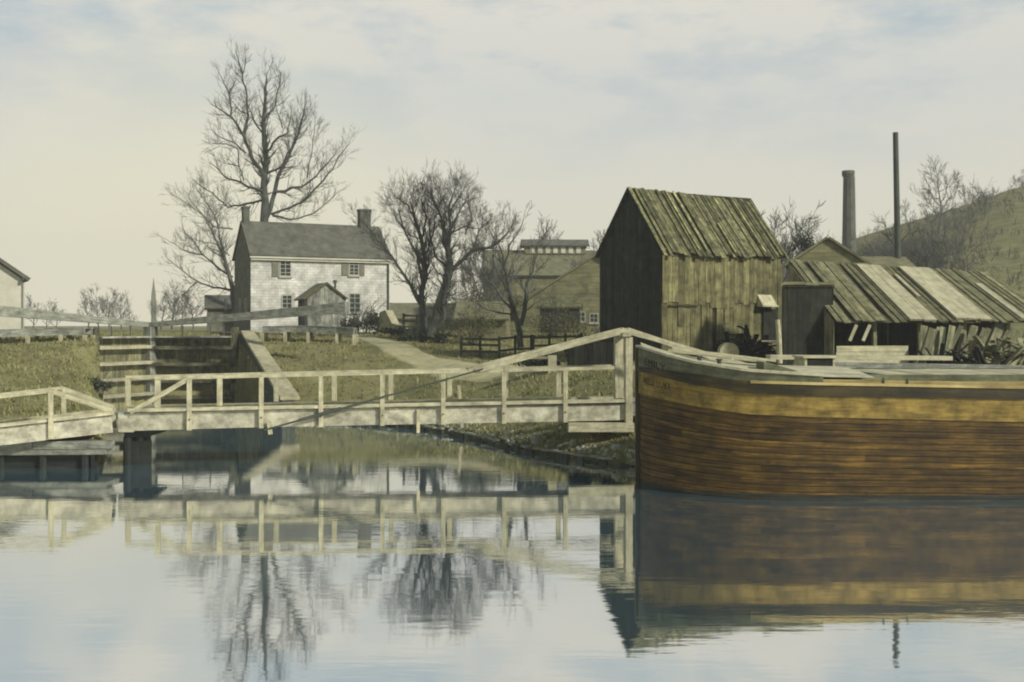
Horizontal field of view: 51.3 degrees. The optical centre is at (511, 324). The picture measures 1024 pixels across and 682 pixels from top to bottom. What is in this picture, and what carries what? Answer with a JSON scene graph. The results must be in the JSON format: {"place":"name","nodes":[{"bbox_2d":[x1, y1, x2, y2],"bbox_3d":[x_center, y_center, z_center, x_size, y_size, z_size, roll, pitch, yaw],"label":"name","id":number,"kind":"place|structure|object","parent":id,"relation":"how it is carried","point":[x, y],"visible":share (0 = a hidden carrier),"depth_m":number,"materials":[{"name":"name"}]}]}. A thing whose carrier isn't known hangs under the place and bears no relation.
{"place":"outdoors","nodes":[
{"label":"outdoors","id":0,"kind":"place"},
{"bbox_2d":[348,335,634,381],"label":"path","id":1,"kind":"structure","parent":0,"point":[416,358],"depth_m":50.77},
{"bbox_2d":[717,342,738,357],"bbox_3d":[8.568,1.071,42.275,0.760,0.760,0.550,0,0,0],"label":"grindstone","id":2,"kind":"object","parent":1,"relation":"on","point":[728,348],"visible":0.59,"depth_m":42.00,"materials":[{"name":"stone"}]},
{"bbox_2d":[953,335,1023,364],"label":"scrap heap","id":3,"kind":"object","parent":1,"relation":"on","point":[992,351],"visible":0.69,"depth_m":36.94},
{"bbox_2d":[0,407,1023,681],"bbox_3d":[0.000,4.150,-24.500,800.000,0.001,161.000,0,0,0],"label":"water","id":4,"kind":"structure","parent":0,"point":[364,553],"depth_m":17.81,"materials":[{"name":"liquid"}]},
{"bbox_2d":[123,430,166,464],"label":"pivot pier","id":5,"kind":"structure","parent":4,"relation":"in","point":[137,447],"depth_m":31.66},
{"bbox_2d":[118,327,745,434],"bbox_3d":[0.721,1.702,33.586,25.536,3.248,1.694,0,0,-8],"label":"footbridge","id":6,"kind":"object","parent":5,"relation":"on","point":[382,411],"visible":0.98,"depth_m":32.65,"materials":[{"name":"paint"}]},
{"bbox_2d":[635,342,1023,500],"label":"canal boat","id":7,"kind":"object","parent":4,"relation":"on","point":[814,428],"visible":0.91,"depth_m":25.22,"materials":[{"name":"brown wood"}]},
{"bbox_2d":[0,187,1023,464],"bbox_3d":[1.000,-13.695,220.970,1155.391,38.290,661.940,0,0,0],"label":"ground","id":8,"kind":"structure","parent":0,"point":[1006,239],"depth_m":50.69,"materials":[{"name":"green plant"}]},
{"bbox_2d":[0,258,30,328],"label":"white house","id":9,"kind":"structure","parent":8,"relation":"on","point":[13,280],"depth_m":59.79,"materials":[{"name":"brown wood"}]},
{"bbox_2d":[25,296,44,327],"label":"distant tree","id":10,"kind":"object","parent":8,"relation":"on","point":[29,305],"visible":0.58,"depth_m":118.18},
{"bbox_2d":[0,328,94,343],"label":"boardwalk","id":11,"kind":"structure","parent":8,"relation":"on","point":[59,332],"depth_m":49.88,"materials":[{"name":"beige paint"}]},
{"bbox_2d":[0,440,122,468],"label":"timber landing","id":12,"kind":"object","parent":8,"relation":"on","point":[44,454],"visible":0.5,"depth_m":30.83,"materials":[{"name":"wood"}]},
{"bbox_2d":[0,386,116,445],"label":"approach span","id":13,"kind":"object","parent":12,"relation":"on","point":[51,425],"visible":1,"depth_m":30.75,"materials":[{"name":"paint"}]},
{"bbox_2d":[0,305,153,407],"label":"lock gate","id":14,"kind":"structure","parent":8,"relation":"on","point":[113,351],"depth_m":53.25,"materials":[{"name":"wood"}]},
{"bbox_2d":[77,287,98,327],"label":"distant tree","id":15,"kind":"object","parent":8,"relation":"on","point":[86,303],"visible":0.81,"depth_m":119.98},
{"bbox_2d":[82,282,114,326],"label":"distant tree","id":16,"kind":"object","parent":8,"relation":"on","point":[96,300],"visible":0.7,"depth_m":122.16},
{"bbox_2d":[86,371,117,391],"bbox_3d":[-17.793,2.374,45.565,1.604,0.964,1.306,0,0,0],"label":"shrub","id":17,"kind":"object","parent":8,"relation":"on","point":[105,385],"visible":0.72,"depth_m":45.40,"materials":[{"name":"green plant"}]},
{"bbox_2d":[92,287,131,329],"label":"distant tree","id":18,"kind":"object","parent":8,"relation":"on","point":[109,310],"visible":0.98,"depth_m":117.67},
{"bbox_2d":[105,291,132,329],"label":"distant tree","id":19,"kind":"object","parent":8,"relation":"on","point":[123,313],"visible":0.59,"depth_m":122.66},
{"bbox_2d":[151,278,155,321],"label":"church steeple","id":20,"kind":"object","parent":8,"relation":"on","point":[153,296],"visible":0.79,"depth_m":239.66,"materials":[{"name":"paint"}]},
{"bbox_2d":[148,292,179,329],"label":"distant tree","id":21,"kind":"object","parent":8,"relation":"on","point":[164,297],"visible":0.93,"depth_m":118.14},
{"bbox_2d":[154,279,195,329],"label":"distant tree","id":22,"kind":"object","parent":8,"relation":"on","point":[167,291],"visible":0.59,"depth_m":122.22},
{"bbox_2d":[166,283,199,329],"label":"distant tree","id":23,"kind":"object","parent":8,"relation":"on","point":[186,301],"visible":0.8,"depth_m":115.63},
{"bbox_2d":[175,290,205,329],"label":"distant tree","id":24,"kind":"object","parent":8,"relation":"on","point":[197,307],"visible":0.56,"depth_m":120.11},
{"bbox_2d":[150,173,235,316],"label":"bare tree","id":25,"kind":"object","parent":8,"relation":"on","point":[221,254],"visible":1,"depth_m":79.90,"materials":[{"name":"brown plant"}]},
{"bbox_2d":[204,295,233,331],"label":"annex","id":26,"kind":"object","parent":8,"relation":"on","point":[212,308],"visible":0.3,"depth_m":86.39,"materials":[{"name":"stone"}]},
{"bbox_2d":[149,298,348,404],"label":"lock gate","id":27,"kind":"structure","parent":8,"relation":"on","point":[197,354],"depth_m":54.83,"materials":[{"name":"wood"}]},
{"bbox_2d":[211,330,299,402],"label":"lock wall","id":28,"kind":"structure","parent":8,"relation":"on","point":[257,351],"depth_m":49.82,"materials":[{"name":"stone"}]},
{"bbox_2d":[187,37,365,222],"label":"bare tree","id":29,"kind":"object","parent":8,"relation":"on","point":[263,193],"visible":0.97,"depth_m":84.06,"materials":[{"name":"brown plant"}]},
{"bbox_2d":[260,326,357,344],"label":"boardwalk","id":30,"kind":"structure","parent":8,"relation":"on","point":[310,330],"depth_m":56.89,"materials":[{"name":"beige paint"}]},
{"bbox_2d":[232,206,391,332],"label":"stone house","id":31,"kind":"structure","parent":8,"relation":"on","point":[278,265],"depth_m":74.38,"materials":[{"name":"white stone"}]},
{"bbox_2d":[279,261,292,277],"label":"window","id":32,"kind":"structure","parent":31,"relation":"in","point":[284,266],"depth_m":72.98,"materials":[{"name":"paint"}]},
{"bbox_2d":[282,295,291,307],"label":"window","id":33,"kind":"structure","parent":31,"relation":"in","point":[286,299],"depth_m":73.06,"materials":[{"name":"paint"}]},
{"bbox_2d":[348,263,359,276],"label":"window","id":34,"kind":"structure","parent":31,"relation":"in","point":[353,267],"depth_m":75.12,"materials":[{"name":"paint"}]},
{"bbox_2d":[348,293,360,313],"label":"window","id":35,"kind":"structure","parent":31,"relation":"in","point":[355,296],"depth_m":75.15,"materials":[{"name":"paint"}]},
{"bbox_2d":[294,280,347,334],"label":"garden shed","id":36,"kind":"structure","parent":8,"relation":"on","point":[322,293],"depth_m":66.44,"materials":[{"name":"wood"}]},
{"bbox_2d":[337,307,371,334],"bbox_3d":[-9.428,-0.238,64.374,1.929,1.816,2.098,0,0,-30],"label":"shrub","id":37,"kind":"object","parent":8,"relation":"on","point":[357,324],"visible":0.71,"depth_m":64.37,"materials":[{"name":"green plant"}]},
{"bbox_2d":[341,290,393,333],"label":"shrub","id":38,"kind":"object","parent":8,"relation":"on","point":[373,323],"visible":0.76,"depth_m":65.89,"materials":[{"name":"grey plant"}]},
{"bbox_2d":[376,310,407,333],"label":"bulkhead wall","id":39,"kind":"structure","parent":8,"relation":"on","point":[389,319],"depth_m":69.06,"materials":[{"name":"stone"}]},
{"bbox_2d":[365,324,419,335],"bbox_3d":[-6.461,0.265,59.992,3.430,0.854,1.432,0,0,13],"label":"shrub","id":40,"kind":"object","parent":8,"relation":"on","point":[400,330],"visible":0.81,"depth_m":59.79,"materials":[{"name":"green plant"}]},
{"bbox_2d":[338,160,454,335],"bbox_3d":[-5.902,-4.273,58.291,6.627,9.838,4.716,0,0,28],"label":"bare tree","id":41,"kind":"object","parent":8,"relation":"on","point":[421,302],"visible":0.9,"depth_m":57.85,"materials":[{"name":"brown plant"}]},
{"bbox_2d":[394,324,450,342],"bbox_3d":[-4.814,0.419,57.312,3.107,1.216,1.602,0,0,0],"label":"shrub","id":42,"kind":"object","parent":8,"relation":"on","point":[412,336],"visible":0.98,"depth_m":57.18,"materials":[{"name":"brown plant"}]},
{"bbox_2d":[389,303,456,329],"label":"barn","id":43,"kind":"structure","parent":8,"relation":"on","point":[398,309],"depth_m":113.58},
{"bbox_2d":[402,313,443,335],"bbox_3d":[-4.995,0.234,59.975,2.320,1.787,0.180,0,0,0],"label":"rail fence","id":44,"kind":"object","parent":8,"relation":"on","point":[417,321],"visible":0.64,"depth_m":59.88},
{"bbox_2d":[418,282,505,344],"bbox_3d":[-2.352,-0.584,58.113,4.396,3.582,4.129,0,0,20],"label":"shrub","id":45,"kind":"object","parent":8,"relation":"on","point":[477,322],"visible":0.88,"depth_m":57.79,"materials":[{"name":"brown plant"}]},
{"bbox_2d":[407,162,525,337],"bbox_3d":[-2.529,-4.106,57.018,6.544,9.574,4.473,0,0,0],"label":"bare tree","id":46,"kind":"object","parent":8,"relation":"on","point":[443,295],"visible":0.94,"depth_m":56.82,"materials":[{"name":"brown plant"}]},
{"bbox_2d":[434,242,501,300],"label":"distant tree","id":47,"kind":"object","parent":8,"relation":"on","point":[484,273],"visible":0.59,"depth_m":91.91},
{"bbox_2d":[460,336,497,357],"bbox_3d":[-1.547,1.219,51.975,1.976,1.404,0.180,0,0,0],"label":"rail fence","id":48,"kind":"object","parent":8,"relation":"on","point":[480,351],"visible":0.66,"depth_m":51.88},
{"bbox_2d":[424,240,539,332],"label":"tree","id":49,"kind":"object","parent":8,"relation":"on","point":[467,294],"visible":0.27,"depth_m":74.01,"materials":[{"name":"brown plant"}]},
{"bbox_2d":[451,236,512,307],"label":"distant tree","id":50,"kind":"object","parent":8,"relation":"on","point":[471,269],"visible":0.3,"depth_m":96.94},
{"bbox_2d":[453,301,513,341],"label":"shed","id":51,"kind":"structure","parent":8,"relation":"on","point":[502,322],"depth_m":63.05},
{"bbox_2d":[461,254,515,303],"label":"distant tree","id":52,"kind":"object","parent":8,"relation":"on","point":[491,260],"visible":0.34,"depth_m":96.17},
{"bbox_2d":[457,232,542,300],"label":"distant tree","id":53,"kind":"object","parent":8,"relation":"on","point":[497,266],"visible":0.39,"depth_m":97.07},
{"bbox_2d":[454,200,556,347],"bbox_3d":[-0.299,-2.442,51.528,5.093,7.086,3.435,0,0,0],"label":"bare tree","id":54,"kind":"object","parent":8,"relation":"on","point":[519,323],"visible":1,"depth_m":51.41,"materials":[{"name":"brown plant"}]},
{"bbox_2d":[385,424,634,466],"bbox_3d":[8.222,4.480,34.434,43.091,1.140,9.684,0,0,22],"label":"bank edging","id":55,"kind":"object","parent":8,"relation":"on","point":[560,454],"visible":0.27,"depth_m":34.64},
{"bbox_2d":[498,335,532,358],"bbox_3d":[0.165,1.216,52.000,2.153,1.492,0.193,0,0,-38],"label":"rail fence","id":56,"kind":"object","parent":8,"relation":"on","point":[515,348],"visible":0.83,"depth_m":51.89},
{"bbox_2d":[424,423,634,457],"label":"gravel","id":57,"kind":"structure","parent":8,"relation":"on","point":[585,447],"depth_m":34.37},
{"bbox_2d":[530,435,540,442],"bbox_3d":[0.796,3.759,35.200,0.390,0.270,0.295,0,0,0],"label":"stone","id":58,"kind":"object","parent":8,"relation":"on","point":[534,438],"visible":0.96,"depth_m":35.09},
{"bbox_2d":[513,347,560,366],"bbox_3d":[0.993,1.379,44.642,2.141,1.029,1.023,0,0,0],"label":"shrub","id":59,"kind":"object","parent":8,"relation":"on","point":[533,362],"visible":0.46,"depth_m":44.43,"materials":[{"name":"green plant"}]},
{"bbox_2d":[482,239,596,329],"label":"mill","id":60,"kind":"object","parent":8,"relation":"on","point":[556,266],"visible":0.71,"depth_m":107.02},
{"bbox_2d":[531,355,556,373],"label":"mooring block","id":61,"kind":"structure","parent":8,"relation":"on","point":[552,360],"depth_m":43.20,"materials":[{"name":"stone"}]},
{"bbox_2d":[497,218,590,249],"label":"distant tree","id":62,"kind":"object","parent":8,"relation":"on","point":[546,235],"visible":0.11,"depth_m":121.45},
{"bbox_2d":[523,273,591,337],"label":"shrub","id":63,"kind":"object","parent":8,"relation":"on","point":[547,327],"visible":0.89,"depth_m":65.71,"materials":[{"name":"brown plant"}]},
{"bbox_2d":[533,333,582,354],"bbox_3d":[2.345,1.124,54.748,3.117,1.453,0.199,0,0,-31],"label":"rail fence","id":64,"kind":"object","parent":8,"relation":"on","point":[549,336],"visible":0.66,"depth_m":54.44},
{"bbox_2d":[519,253,599,331],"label":"mill wing","id":65,"kind":"structure","parent":8,"relation":"on","point":[572,282],"depth_m":83.75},
{"bbox_2d":[589,313,598,323],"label":"window","id":66,"kind":"structure","parent":65,"relation":"in","point":[593,317],"depth_m":83.70,"materials":[{"name":"paint"}]},
{"bbox_2d":[537,297,582,332],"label":"lean to shed","id":67,"kind":"object","parent":8,"relation":"on","point":[576,305],"visible":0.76,"depth_m":73.92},
{"bbox_2d":[564,323,599,357],"bbox_3d":[3.896,0.662,49.728,2.584,2.110,2.619,0,0,40],"label":"shrub","id":68,"kind":"object","parent":8,"relation":"on","point":[577,336],"visible":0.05,"depth_m":49.53,"materials":[{"name":"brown plant"}]},
{"bbox_2d":[561,229,606,268],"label":"distant tree","id":69,"kind":"object","parent":8,"relation":"on","point":[574,264],"visible":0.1,"depth_m":88.58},
{"bbox_2d":[567,342,613,365],"bbox_3d":[3.292,1.420,43.969,1.957,1.460,1.851,0,0,6],"label":"coal bin","id":70,"kind":"object","parent":8,"relation":"on","point":[596,353],"visible":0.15,"depth_m":43.05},
{"bbox_2d":[594,187,789,360],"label":"barn","id":71,"kind":"structure","parent":8,"relation":"on","point":[698,271],"depth_m":46.65,"materials":[{"name":"wood"}]},
{"bbox_2d":[763,309,777,339],"bbox_3d":[11.694,-0.005,48.262,0.900,1.450,0.040,0,0,-32],"label":"door","id":72,"kind":"structure","parent":71,"relation":"in","point":[769,315],"depth_m":48.24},
{"bbox_2d":[699,325,776,361],"bbox_3d":[9.337,0.789,43.619,3.302,1.600,1.671,0,0,0],"label":"scrap heap","id":73,"kind":"object","parent":8,"relation":"on","point":[763,349],"visible":0.58,"depth_m":43.44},
{"bbox_2d":[762,320,782,363],"bbox_3d":[9.424,0.597,38.654,0.739,1.590,0.199,0,0,12],"label":"mooring pole","id":74,"kind":"object","parent":8,"relation":"on","point":[778,340],"visible":1,"depth_m":38.53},
{"bbox_2d":[768,206,795,281],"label":"distant tree","id":75,"kind":"object","parent":8,"relation":"on","point":[775,225],"visible":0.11,"depth_m":77.28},
{"bbox_2d":[761,211,806,281],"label":"distant tree","id":76,"kind":"object","parent":8,"relation":"on","point":[786,278],"visible":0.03,"depth_m":72.83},
{"bbox_2d":[777,228,798,272],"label":"distant tree","id":77,"kind":"object","parent":8,"relation":"on","point":[785,239],"visible":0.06,"depth_m":80.92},
{"bbox_2d":[782,217,818,252],"bbox_3d":[16.849,-5.225,61.976,2.372,2.356,2.053,0,0,0],"label":"shrub","id":78,"kind":"object","parent":8,"relation":"on","point":[803,244],"visible":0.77,"depth_m":61.92,"materials":[{"name":"grey plant"}]},
{"bbox_2d":[775,200,826,281],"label":"distant tree","id":79,"kind":"object","parent":8,"relation":"on","point":[789,252],"visible":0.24,"depth_m":75.68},
{"bbox_2d":[782,282,834,364],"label":"tar shed","id":80,"kind":"structure","parent":8,"relation":"on","point":[803,305],"depth_m":40.72,"materials":[{"name":"wood"}]},
{"bbox_2d":[787,220,841,257],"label":"distant tree","id":81,"kind":"object","parent":8,"relation":"on","point":[818,240],"visible":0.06,"depth_m":83.14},
{"bbox_2d":[784,236,871,281],"bbox_3d":[17.655,-1.684,59.650,4.519,6.068,7.163,0,0,16],"label":"saw mill","id":82,"kind":"object","parent":8,"relation":"on","point":[826,248],"visible":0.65,"depth_m":56.88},
{"bbox_2d":[842,170,855,252],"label":"brick chimney","id":83,"kind":"object","parent":8,"relation":"on","point":[849,221],"visible":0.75,"depth_m":94.55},
{"bbox_2d":[835,360,878,362],"bbox_3d":[10.167,2.170,33.300,2.588,2.204,0.450,0,0,-13],"label":"timber","id":84,"kind":"object","parent":8,"relation":"on","point":[869,361],"visible":0.07,"depth_m":33.24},
{"bbox_2d":[766,355,952,367],"bbox_3d":[11.335,1.817,34.800,6.142,1.703,0.450,0,0,-6],"label":"timber","id":85,"kind":"object","parent":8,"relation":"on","point":[922,359],"visible":0.47,"depth_m":34.65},
{"bbox_2d":[872,234,893,255],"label":"distant tree","id":86,"kind":"object","parent":8,"relation":"on","point":[876,250],"visible":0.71,"depth_m":115.30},
{"bbox_2d":[861,256,915,266],"bbox_3d":[20.160,-1.254,60.000,4.022,5.208,4.327,0,0,-6],"label":"saw mill","id":87,"kind":"object","parent":8,"relation":"on","point":[885,260],"visible":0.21,"depth_m":59.42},
{"bbox_2d":[881,233,911,256],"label":"distant tree","id":88,"kind":"object","parent":8,"relation":"on","point":[892,246],"visible":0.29,"depth_m":115.49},
{"bbox_2d":[893,132,900,258],"bbox_3d":[21.657,-4.841,60.000,0.458,11.984,0.333,0,0,0],"label":"iron stack","id":89,"kind":"object","parent":8,"relation":"on","point":[897,243],"visible":0.6,"depth_m":59.87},
{"bbox_2d":[871,211,928,253],"bbox_3d":[22.816,-4.929,62.222,2.756,4.018,3.697,0,0,-32],"label":"hillside tree","id":90,"kind":"object","parent":8,"relation":"on","point":[892,235],"visible":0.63,"depth_m":62.51,"materials":[{"name":"brown plant"}]},
{"bbox_2d":[788,259,1023,367],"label":"lumber shed","id":91,"kind":"structure","parent":8,"relation":"on","point":[896,307],"depth_m":42.77,"materials":[{"name":"wood"}]},
{"bbox_2d":[848,324,857,341],"bbox_3d":[12.806,0.299,40.050,0.559,0.671,0.122,0,0,-40],"label":"stake","id":92,"kind":"object","parent":91,"relation":"attached to","point":[852,333],"visible":1,"depth_m":40.02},
{"bbox_2d":[861,324,871,341],"bbox_3d":[13.307,0.299,40.050,0.562,0.672,0.122,0,0,-40],"label":"stake","id":93,"kind":"object","parent":91,"relation":"attached to","point":[866,332],"visible":1,"depth_m":40.03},
{"bbox_2d":[900,198,913,222],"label":"distant tree","id":94,"kind":"object","parent":8,"relation":"on","point":[905,210],"visible":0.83,"depth_m":163.17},
{"bbox_2d":[904,241,930,266],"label":"hillside tree","id":95,"kind":"object","parent":8,"relation":"on","point":[924,258],"visible":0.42,"depth_m":66.31,"materials":[{"name":"brown plant"}]},
{"bbox_2d":[916,325,927,362],"bbox_3d":[15.157,0.871,39.404,0.305,1.762,1.359,0,0,30],"label":"slab board","id":96,"kind":"object","parent":8,"relation":"on","point":[923,331],"visible":0.52,"depth_m":39.66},
{"bbox_2d":[835,362,1023,367],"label":"timber","id":97,"kind":"object","parent":8,"relation":"on","point":[880,365],"visible":0.2,"depth_m":31.84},
{"bbox_2d":[922,327,937,355],"bbox_3d":[15.319,0.920,39.301,0.337,1.687,1.457,0,0,36],"label":"slab board","id":98,"kind":"object","parent":8,"relation":"on","point":[930,338],"visible":0.68,"depth_m":39.47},
{"bbox_2d":[916,199,947,236],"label":"distant tree","id":99,"kind":"object","parent":8,"relation":"on","point":[925,217],"visible":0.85,"depth_m":128.55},
{"bbox_2d":[931,326,939,363],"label":"slab board","id":100,"kind":"object","parent":8,"relation":"on","point":[935,347],"visible":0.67,"depth_m":39.74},
{"bbox_2d":[856,179,1023,288],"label":"brushwood","id":101,"kind":"object","parent":8,"relation":"on","point":[933,265],"visible":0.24,"depth_m":115.05,"materials":[{"name":"plant"}]},
{"bbox_2d":[937,326,945,354],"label":"slab board","id":102,"kind":"object","parent":8,"relation":"on","point":[942,333],"visible":0.48,"depth_m":39.74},
{"bbox_2d":[925,206,958,240],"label":"distant tree","id":103,"kind":"object","parent":8,"relation":"on","point":[944,220],"visible":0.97,"depth_m":124.75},
{"bbox_2d":[943,325,955,361],"bbox_3d":[16.068,0.873,39.312,0.275,1.771,1.410,0,0,39],"label":"slab board","id":104,"kind":"object","parent":8,"relation":"on","point":[950,337],"visible":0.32,"depth_m":39.51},
{"bbox_2d":[908,155,997,235],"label":"hillside tree","id":105,"kind":"object","parent":8,"relation":"on","point":[939,198],"visible":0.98,"depth_m":129.42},
{"bbox_2d":[952,325,963,348],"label":"slab board","id":106,"kind":"object","parent":8,"relation":"on","point":[958,332],"visible":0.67,"depth_m":39.82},
{"bbox_2d":[953,329,965,359],"bbox_3d":[16.610,0.947,39.675,0.184,1.598,1.379,0,0,40],"label":"slab board","id":107,"kind":"object","parent":8,"relation":"on","point":[962,336],"visible":0.53,"depth_m":39.91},
{"bbox_2d":[915,343,1005,364],"bbox_3d":[15.306,1.156,36.472,3.238,1.078,1.426,0,0,0],"label":"scrap heap","id":108,"kind":"object","parent":8,"relation":"on","point":[977,354],"visible":0.52,"depth_m":36.22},
{"bbox_2d":[949,204,978,235],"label":"distant tree","id":109,"kind":"object","parent":8,"relation":"on","point":[968,216],"visible":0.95,"depth_m":125.83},
{"bbox_2d":[962,326,975,360],"bbox_3d":[16.763,0.889,39.298,0.246,1.738,1.498,0,0,42],"label":"slab board","id":110,"kind":"object","parent":8,"relation":"on","point":[971,332],"visible":0.3,"depth_m":39.61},
{"bbox_2d":[973,327,986,359],"bbox_3d":[17.163,0.927,39.417,1.672,1.693,0.259,0,0,-41],"label":"slab board","id":111,"kind":"object","parent":8,"relation":"on","point":[983,333],"visible":0.32,"depth_m":39.77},
{"bbox_2d":[967,183,994,219],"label":"distant tree","id":112,"kind":"object","parent":8,"relation":"on","point":[977,191],"visible":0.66,"depth_m":133.64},
{"bbox_2d":[984,328,992,342],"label":"slab board","id":113,"kind":"object","parent":8,"relation":"on","point":[988,331],"visible":0.32,"depth_m":39.80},
{"bbox_2d":[986,327,1002,362],"bbox_3d":[17.622,0.928,39.284,1.679,1.705,0.309,0,0,-45],"label":"slab board","id":114,"kind":"object","parent":8,"relation":"on","point":[997,333],"visible":0.28,"depth_m":39.64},
{"bbox_2d":[1003,330,1015,353],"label":"slab board","id":115,"kind":"object","parent":8,"relation":"on","point":[1009,333],"visible":0.27,"depth_m":39.71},
{"bbox_2d":[1010,330,1019,364],"bbox_3d":[18.635,0.953,39.584,0.339,1.602,1.272,0,0,28],"label":"slab board","id":116,"kind":"object","parent":8,"relation":"on","point":[1017,333],"visible":0.27,"depth_m":39.83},
{"bbox_2d":[0,0,1023,325],"label":"sky","id":117,"kind":"structure","parent":0,"point":[564,107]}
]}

